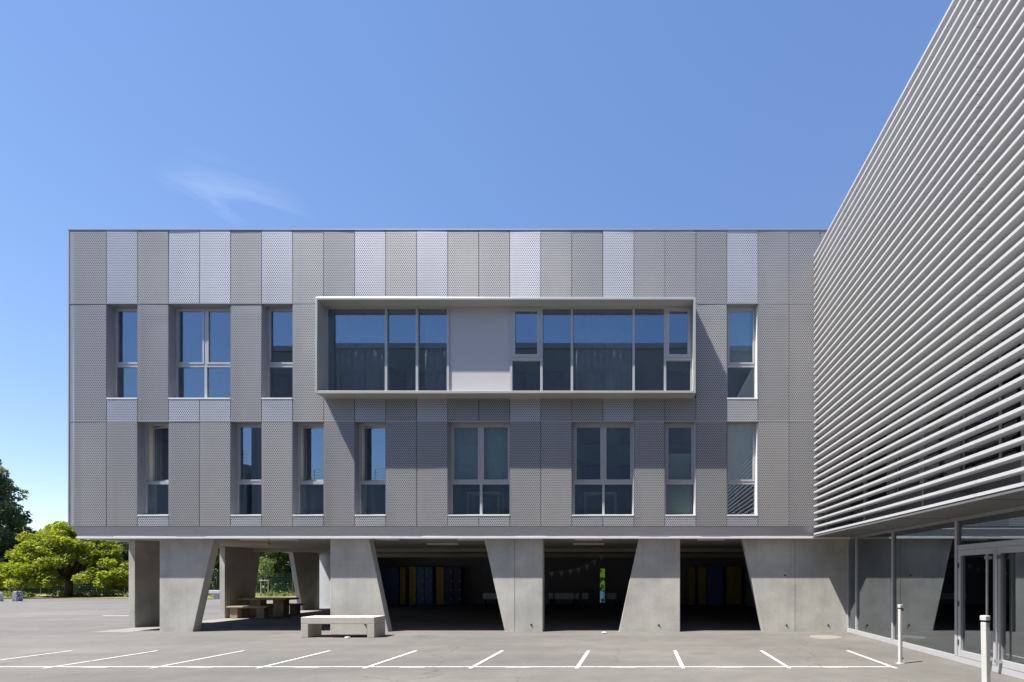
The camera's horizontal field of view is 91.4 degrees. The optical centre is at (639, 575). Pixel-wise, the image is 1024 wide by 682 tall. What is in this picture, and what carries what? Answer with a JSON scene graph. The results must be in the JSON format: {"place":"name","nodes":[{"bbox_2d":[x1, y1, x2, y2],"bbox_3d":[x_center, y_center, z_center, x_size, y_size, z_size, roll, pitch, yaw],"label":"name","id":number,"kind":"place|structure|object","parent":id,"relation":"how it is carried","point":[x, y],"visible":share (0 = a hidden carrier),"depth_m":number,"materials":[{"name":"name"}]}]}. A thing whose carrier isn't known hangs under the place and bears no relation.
{"place":"outdoors","nodes":[
{"label":"outdoors","id":0,"kind":"place"},
{"bbox_2d":[97,608,329,631],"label":"path","id":1,"kind":"structure","parent":0,"point":[203,622],"depth_m":17.90,"materials":[{"name":"concrete"}]},
{"bbox_2d":[226,606,273,618],"bbox_3d":[-15.555,1.455,19.310,1.610,0.490,0.380,0,0,0],"label":"picnic bench","id":2,"kind":"object","parent":1,"relation":"on","point":[237,612],"visible":0.99,"depth_m":19.18,"materials":[{"name":"wood"}]},
{"bbox_2d":[238,597,298,616],"bbox_3d":[-15.435,1.310,20.125,1.970,0.780,0.750,0,0,0],"label":"picnic table","id":3,"kind":"object","parent":1,"relation":"on","point":[281,607],"visible":0.91,"depth_m":19.95,"materials":[{"name":"wood"}]},
{"bbox_2d":[267,603,304,614],"bbox_3d":[-15.500,1.455,21.040,1.600,0.490,0.380,0,0,0],"label":"picnic bench","id":4,"kind":"object","parent":1,"relation":"on","point":[294,608],"visible":0.73,"depth_m":20.91,"materials":[{"name":"concrete"}]},
{"bbox_2d":[67,229,941,631],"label":"school building","id":5,"kind":"structure","parent":0,"point":[213,411],"depth_m":14.45,"materials":[{"name":"grey metal"}]},
{"bbox_2d":[106,304,140,399],"bbox_3d":[-15.365,-6.655,14.483,0.916,2.830,0.283,0,0,0],"label":"window","id":6,"kind":"structure","parent":5,"relation":"in","point":[113,310],"depth_m":14.51,"materials":[{"name":"metal"}]},
{"bbox_2d":[137,422,171,515],"bbox_3d":[-14.461,-3.175,14.599,0.948,2.805,0.513,0,0,0],"label":"window","id":7,"kind":"structure","parent":5,"relation":"in","point":[148,482],"depth_m":14.56,"materials":[{"name":"metal"}]},
{"bbox_2d":[168,304,232,399],"bbox_3d":[-13.065,-6.655,14.483,1.836,2.830,0.283,0,0,0],"label":"window","id":8,"kind":"structure","parent":5,"relation":"in","point":[174,309],"depth_m":14.54,"materials":[{"name":"metal"}]},
{"bbox_2d":[230,422,263,515],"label":"window","id":9,"kind":"structure","parent":5,"relation":"in","point":[236,480],"depth_m":14.52,"materials":[{"name":"metal"}]},
{"bbox_2d":[261,304,294,399],"bbox_3d":[-10.764,-6.655,14.483,0.916,2.830,0.283,0,0,0],"label":"window","id":10,"kind":"structure","parent":5,"relation":"in","point":[267,309],"depth_m":14.53,"materials":[{"name":"metal"}]},
{"bbox_2d":[293,422,325,515],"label":"window","id":11,"kind":"structure","parent":5,"relation":"in","point":[300,482],"depth_m":14.56,"materials":[{"name":"metal"}]},
{"bbox_2d":[336,316,384,390],"bbox_3d":[-8.390,-6.630,14.647,1.600,2.464,0.052,0,0,0],"label":"curtain","id":12,"kind":"object","parent":5,"relation":"hanging from","point":[360,353],"visible":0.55,"depth_m":14.65,"materials":[{"name":"fabric"}]},
{"bbox_2d":[355,422,386,515],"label":"window","id":13,"kind":"structure","parent":5,"relation":"in","point":[361,482],"depth_m":14.56,"materials":[{"name":"metal"}]},
{"bbox_2d":[425,316,446,390],"bbox_3d":[-6.115,-6.630,14.646,0.784,2.464,0.048,0,0,0],"label":"curtain","id":14,"kind":"object","parent":5,"relation":"hanging from","point":[435,353],"visible":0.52,"depth_m":14.64,"materials":[{"name":"fabric"}]},
{"bbox_2d":[448,422,510,515],"bbox_3d":[-4.783,-3.175,14.531,1.836,2.805,0.378,0,0,0],"label":"window","id":15,"kind":"structure","parent":5,"relation":"in","point":[479,453],"depth_m":14.68,"materials":[{"name":"metal"}]},
{"bbox_2d":[467,492,503,513],"bbox_3d":[-4.906,-2.145,15.400,1.019,0.950,0.600,0,0,0],"label":"classroom table","id":16,"kind":"object","parent":5,"relation":"on","point":[498,494],"visible":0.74,"depth_m":15.25,"materials":[{"name":"white laminate"}]},
{"bbox_2d":[547,552,604,576],"bbox_3d":[-2.871,-0.552,21.999,3.106,1.274,0.013,0,0,0],"label":"bunting","id":17,"kind":"object","parent":5,"relation":"hanging from","point":[579,568],"visible":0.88,"depth_m":21.99,"materials":[{"name":"fabric"}]},
{"bbox_2d":[584,492,616,513],"bbox_3d":[-1.260,-2.145,15.500,1.019,0.950,0.600,0,0,0],"label":"classroom table","id":18,"kind":"object","parent":5,"relation":"on","point":[586,494],"visible":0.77,"depth_m":15.24,"materials":[{"name":"white laminate"}]},
{"bbox_2d":[599,568,605,602],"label":"strip window","id":19,"kind":"structure","parent":5,"relation":"in","point":[602,571],"depth_m":28.66,"materials":[{"name":"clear glass"}]},
{"bbox_2d":[572,422,633,515],"bbox_3d":[-1.102,-3.175,14.483,1.836,2.805,0.283,0,0,0],"label":"window","id":20,"kind":"structure","parent":5,"relation":"in","point":[603,426],"depth_m":14.56,"materials":[{"name":"metal"}]},
{"bbox_2d":[576,316,631,390],"bbox_3d":[-1.097,-6.630,14.646,1.690,2.464,0.053,0,0,0],"label":"window pane","id":21,"kind":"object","parent":5,"relation":"hanging from","point":[603,353],"visible":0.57,"depth_m":14.64,"materials":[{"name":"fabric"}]},
{"bbox_2d":[665,422,695,515],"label":"window","id":22,"kind":"structure","parent":5,"relation":"in","point":[680,469],"depth_m":14.68,"materials":[{"name":"metal"}]},
{"bbox_2d":[726,422,757,515],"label":"window","id":23,"kind":"structure","parent":5,"relation":"in","point":[742,437],"depth_m":14.68,"materials":[{"name":"glass"}]},
{"bbox_2d":[727,304,757,399],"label":"window","id":24,"kind":"structure","parent":5,"relation":"in","point":[742,319],"depth_m":14.68,"materials":[{"name":"glass"}]},
{"bbox_2d":[0,583,1023,681],"bbox_3d":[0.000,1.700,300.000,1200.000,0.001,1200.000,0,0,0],"label":"ground","id":25,"kind":"structure","parent":0,"point":[569,635],"depth_m":10.99,"materials":[{"name":"grey asphalt"}]},
{"bbox_2d":[12,591,22,600],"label":"painted block","id":26,"kind":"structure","parent":25,"relation":"on","point":[17,595],"depth_m":32.17,"materials":[{"name":"paint"}]},
{"bbox_2d":[0,586,295,598],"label":"grass verge","id":27,"kind":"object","parent":25,"relation":"on","point":[43,596],"depth_m":39.20,"materials":[{"name":"green plant"}]},
{"bbox_2d":[0,544,37,591],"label":"tree","id":28,"kind":"object","parent":27,"relation":"on","point":[2,553],"visible":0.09,"depth_m":46.33,"materials":[{"name":"green plant"}]},
{"bbox_2d":[0,459,50,591],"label":"tree","id":29,"kind":"object","parent":27,"relation":"on","point":[13,521],"visible":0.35,"depth_m":46.99,"materials":[{"name":"green plant"}]},
{"bbox_2d":[25,569,99,592],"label":"tree","id":30,"kind":"object","parent":27,"relation":"on","point":[61,588],"visible":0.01,"depth_m":46.75,"materials":[{"name":"green plant"}]},
{"bbox_2d":[0,521,128,596],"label":"tree","id":31,"kind":"object","parent":27,"relation":"on","point":[55,553],"visible":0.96,"depth_m":37.74,"materials":[{"name":"green plant"}]},
{"bbox_2d":[62,542,128,591],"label":"tree","id":32,"kind":"object","parent":27,"relation":"on","point":[86,569],"visible":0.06,"depth_m":45.50,"materials":[{"name":"green plant"}]},
{"bbox_2d":[116,541,128,554],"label":"tree","id":33,"kind":"object","parent":27,"relation":"on","point":[125,545],"visible":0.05,"depth_m":46.02,"materials":[{"name":"green plant"}]},
{"bbox_2d":[116,544,128,590],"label":"tree","id":34,"kind":"object","parent":27,"relation":"on","point":[125,555],"visible":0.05,"depth_m":47.21,"materials":[{"name":"green plant"}]},
{"bbox_2d":[0,553,291,591],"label":"undergrowth","id":35,"kind":"object","parent":27,"relation":"on","point":[89,587],"visible":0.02,"depth_m":50.75,"materials":[{"name":"green plant"}]},
{"bbox_2d":[1,573,292,594],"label":"fence","id":36,"kind":"object","parent":27,"relation":"on","point":[262,576],"visible":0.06,"depth_m":43.19,"materials":[{"name":"green metal"}]},
{"bbox_2d":[214,548,219,589],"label":"tree","id":37,"kind":"object","parent":27,"relation":"on","point":[218,569],"visible":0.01,"depth_m":46.91,"materials":[{"name":"green plant"}]},
{"bbox_2d":[259,580,268,595],"bbox_3d":[-30.990,1.010,39.922,0.800,1.380,0.105,0,0,0],"label":"tree stake","id":38,"kind":"object","parent":27,"relation":"on","point":[260,585],"visible":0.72,"depth_m":39.91,"materials":[{"name":"brown wood"}]},
{"bbox_2d":[258,557,274,593],"bbox_3d":[-30.971,0.040,40.012,1.282,3.319,1.352,0,0,-34],"label":"sapling","id":39,"kind":"object","parent":27,"relation":"on","point":[263,564],"visible":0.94,"depth_m":39.98,"materials":[{"name":"green plant"}]},
{"bbox_2d":[256,552,291,591],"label":"tree","id":40,"kind":"object","parent":27,"relation":"on","point":[286,570],"visible":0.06,"depth_m":48.72,"materials":[{"name":"green plant"}]},
{"bbox_2d":[260,552,294,591],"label":"tree","id":41,"kind":"object","parent":27,"relation":"on","point":[277,565],"visible":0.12,"depth_m":44.89,"materials":[{"name":"green plant"}]},
{"bbox_2d":[209,590,219,598],"bbox_3d":[-31.200,1.380,35.025,2.000,0.640,0.550,0,0,0],"label":"white bench","id":42,"kind":"object","parent":25,"relation":"on","point":[216,594],"visible":0.23,"depth_m":34.85,"materials":[{"name":"paint"}]},
{"bbox_2d":[301,615,384,637],"bbox_3d":[-8.287,1.419,13.539,2.018,0.563,0.582,0,0,0],"label":"concrete bench","id":43,"kind":"object","parent":25,"relation":"on","point":[371,626],"visible":1,"depth_m":13.26,"materials":[{"name":"grey concrete"}]},
{"bbox_2d":[382,567,389,604],"bbox_3d":[-14.677,0.590,28.169,0.468,2.180,0.462,0,0,0],"label":"locker","id":44,"kind":"object","parent":25,"relation":"on","point":[386,578],"visible":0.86,"depth_m":27.95,"materials":[{"name":"blue paint"}]},
{"bbox_2d":[390,567,399,604],"bbox_3d":[-14.187,0.590,28.169,0.473,2.180,0.462,0,0,0],"label":"locker","id":45,"kind":"object","parent":25,"relation":"on","point":[394,585],"visible":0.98,"depth_m":27.95,"materials":[{"name":"metal"}]},
{"bbox_2d":[400,567,408,604],"bbox_3d":[-13.721,0.590,28.169,0.310,2.180,0.462,0,0,0],"label":"locker","id":46,"kind":"object","parent":25,"relation":"on","point":[404,585],"visible":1,"depth_m":27.95,"materials":[{"name":"metal"}]},
{"bbox_2d":[409,567,416,604],"bbox_3d":[-13.139,0.590,28.169,0.390,2.180,0.462,0,0,0],"label":"locker","id":47,"kind":"object","parent":25,"relation":"on","point":[412,585],"visible":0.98,"depth_m":27.95,"materials":[{"name":"yellow metal"}]},
{"bbox_2d":[417,567,424,604],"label":"locker","id":48,"kind":"object","parent":25,"relation":"on","point":[420,585],"visible":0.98,"depth_m":27.95,"materials":[{"name":"metal"}]},
{"bbox_2d":[0,667,847,667],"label":"worn markings","id":49,"kind":"object","parent":25,"relation":"on","point":[424,667],"visible":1,"depth_m":8.93,"materials":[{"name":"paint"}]},
{"bbox_2d":[425,567,435,604],"bbox_3d":[-12.227,0.590,28.169,0.449,2.180,0.462,0,0,0],"label":"locker","id":50,"kind":"object","parent":25,"relation":"on","point":[430,585],"visible":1,"depth_m":27.95,"materials":[{"name":"metal"}]},
{"bbox_2d":[436,567,443,604],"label":"locker","id":51,"kind":"object","parent":25,"relation":"on","point":[439,585],"visible":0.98,"depth_m":27.95,"materials":[{"name":"yellow paint"}]},
{"bbox_2d":[0,651,895,667],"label":"parking markings","id":52,"kind":"object","parent":25,"relation":"on","point":[675,652],"visible":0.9,"depth_m":9.03,"materials":[{"name":"white paint"}]},
{"bbox_2d":[444,567,452,604],"bbox_3d":[-11.076,0.590,28.169,0.463,2.180,0.462,0,0,0],"label":"locker","id":53,"kind":"object","parent":25,"relation":"on","point":[448,585],"visible":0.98,"depth_m":27.95,"materials":[{"name":"metal"}]},
{"bbox_2d":[453,567,463,604],"bbox_3d":[-10.588,0.590,28.169,0.473,2.180,0.462,0,0,0],"label":"locker","id":54,"kind":"object","parent":25,"relation":"on","point":[458,585],"visible":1,"depth_m":27.95,"materials":[{"name":"metal"}]},
{"bbox_2d":[483,593,497,606],"bbox_3d":[-8.040,1.315,26.150,0.731,0.770,0.500,0,0,0],"label":"table","id":55,"kind":"object","parent":25,"relation":"on","point":[486,596],"visible":0.77,"depth_m":25.90,"materials":[{"name":"white laminate"}]},
{"bbox_2d":[549,593,553,606],"bbox_3d":[-4.774,1.315,26.150,0.228,0.770,0.500,0,0,0],"label":"table","id":56,"kind":"object","parent":25,"relation":"on","point":[551,595],"visible":0.91,"depth_m":26.00,"materials":[{"name":"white laminate"}]},
{"bbox_2d":[554,593,575,606],"bbox_3d":[-4.054,1.315,26.150,1.073,0.770,0.500,0,0,0],"label":"table","id":57,"kind":"object","parent":25,"relation":"on","point":[564,596],"visible":0.97,"depth_m":25.90,"materials":[{"name":"white laminate"}]},
{"bbox_2d":[576,593,579,606],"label":"table","id":58,"kind":"object","parent":25,"relation":"on","point":[577,598],"visible":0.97,"depth_m":26.00,"materials":[{"name":"white laminate"}]},
{"bbox_2d":[582,593,588,606],"bbox_3d":[-2.946,1.315,26.150,0.320,0.770,0.500,0,0,0],"label":"table","id":59,"kind":"object","parent":25,"relation":"on","point":[585,595],"visible":0.97,"depth_m":25.90,"materials":[{"name":"white laminate"}]},
{"bbox_2d":[607,593,616,606],"bbox_3d":[-1.530,1.315,26.150,0.502,0.770,0.500,0,0,0],"label":"table","id":60,"kind":"object","parent":25,"relation":"on","point":[611,595],"visible":0.97,"depth_m":25.90,"materials":[{"name":"white laminate"}]},
{"bbox_2d":[689,567,694,604],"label":"locker","id":61,"kind":"object","parent":25,"relation":"on","point":[691,585],"visible":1,"depth_m":27.95,"materials":[{"name":"black metal"}]},
{"bbox_2d":[698,567,706,604],"bbox_3d":[3.611,0.590,28.169,0.468,2.180,0.462,0,0,0],"label":"locker","id":62,"kind":"object","parent":25,"relation":"on","point":[702,585],"visible":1,"depth_m":27.95,"materials":[{"name":"metal"}]},
{"bbox_2d":[707,567,714,604],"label":"locker","id":63,"kind":"object","parent":25,"relation":"on","point":[710,585],"visible":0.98,"depth_m":27.95,"materials":[{"name":"blue metal"}]},
{"bbox_2d":[715,567,722,604],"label":"locker","id":64,"kind":"object","parent":25,"relation":"on","point":[718,585],"visible":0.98,"depth_m":27.95,"materials":[{"name":"blue metal"}]},
{"bbox_2d":[726,567,733,604],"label":"locker","id":65,"kind":"object","parent":25,"relation":"on","point":[729,585],"visible":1,"depth_m":27.95,"materials":[{"name":"yellow metal"}]},
{"bbox_2d":[734,567,740,604],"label":"locker","id":66,"kind":"object","parent":25,"relation":"on","point":[737,585],"visible":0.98,"depth_m":27.95,"materials":[{"name":"yellow paint"}]},
{"bbox_2d":[810,635,841,638],"bbox_3d":[5.140,1.694,13.400,0.840,0.010,0.840,0,0,0],"label":"manhole cover","id":67,"kind":"object","parent":25,"relation":"on","point":[826,636],"visible":1,"depth_m":13.43,"materials":[{"name":"concrete"}]},
{"bbox_2d":[896,605,904,663],"bbox_3d":[5.037,1.130,9.361,0.123,1.140,0.118,0,0,-14],"label":"bollard","id":68,"kind":"object","parent":25,"relation":"on","point":[900,634],"visible":1,"depth_m":9.34,"materials":[{"name":"white metal"}]},
{"bbox_2d":[980,615,990,681],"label":"bollard","id":69,"kind":"object","parent":25,"relation":"on","point":[985,647],"visible":1,"depth_m":6.47,"materials":[{"name":"white metal"}]},
{"bbox_2d":[0,0,1023,575],"label":"sky","id":70,"kind":"structure","parent":0,"point":[115,114],"materials":[{"name":"blue"}]},
{"bbox_2d":[812,0,1023,679],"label":"annexe building","id":71,"kind":"structure","parent":0,"point":[919,297],"depth_m":9.25,"materials":[{"name":"paint"}]},
{"bbox_2d":[897,376,946,491],"bbox_3d":[6.370,-3.100,10.940,0.060,2.180,1.980,0,0,0],"label":"window","id":72,"kind":"structure","parent":71,"relation":"in","point":[943,474],"depth_m":10.94,"materials":[{"name":"black glass"}]},
{"bbox_2d":[958,547,996,665],"bbox_3d":[6.235,0.540,8.992,0.190,2.070,1.040,0,0,0],"label":"door","id":73,"kind":"structure","parent":71,"relation":"in","point":[961,553],"depth_m":9.26,"materials":[{"name":"metal"}]},
{"bbox_2d":[963,328,1020,470],"bbox_3d":[6.370,-3.100,8.520,0.060,2.180,1.980,0,0,0],"label":"window","id":74,"kind":"structure","parent":71,"relation":"in","point":[1013,436],"depth_m":8.70,"materials":[{"name":"black glass"}]},
{"bbox_2d":[994,545,1023,671],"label":"door","id":75,"kind":"structure","parent":71,"relation":"in","point":[1000,660],"depth_m":8.38,"materials":[{"name":"metal"}]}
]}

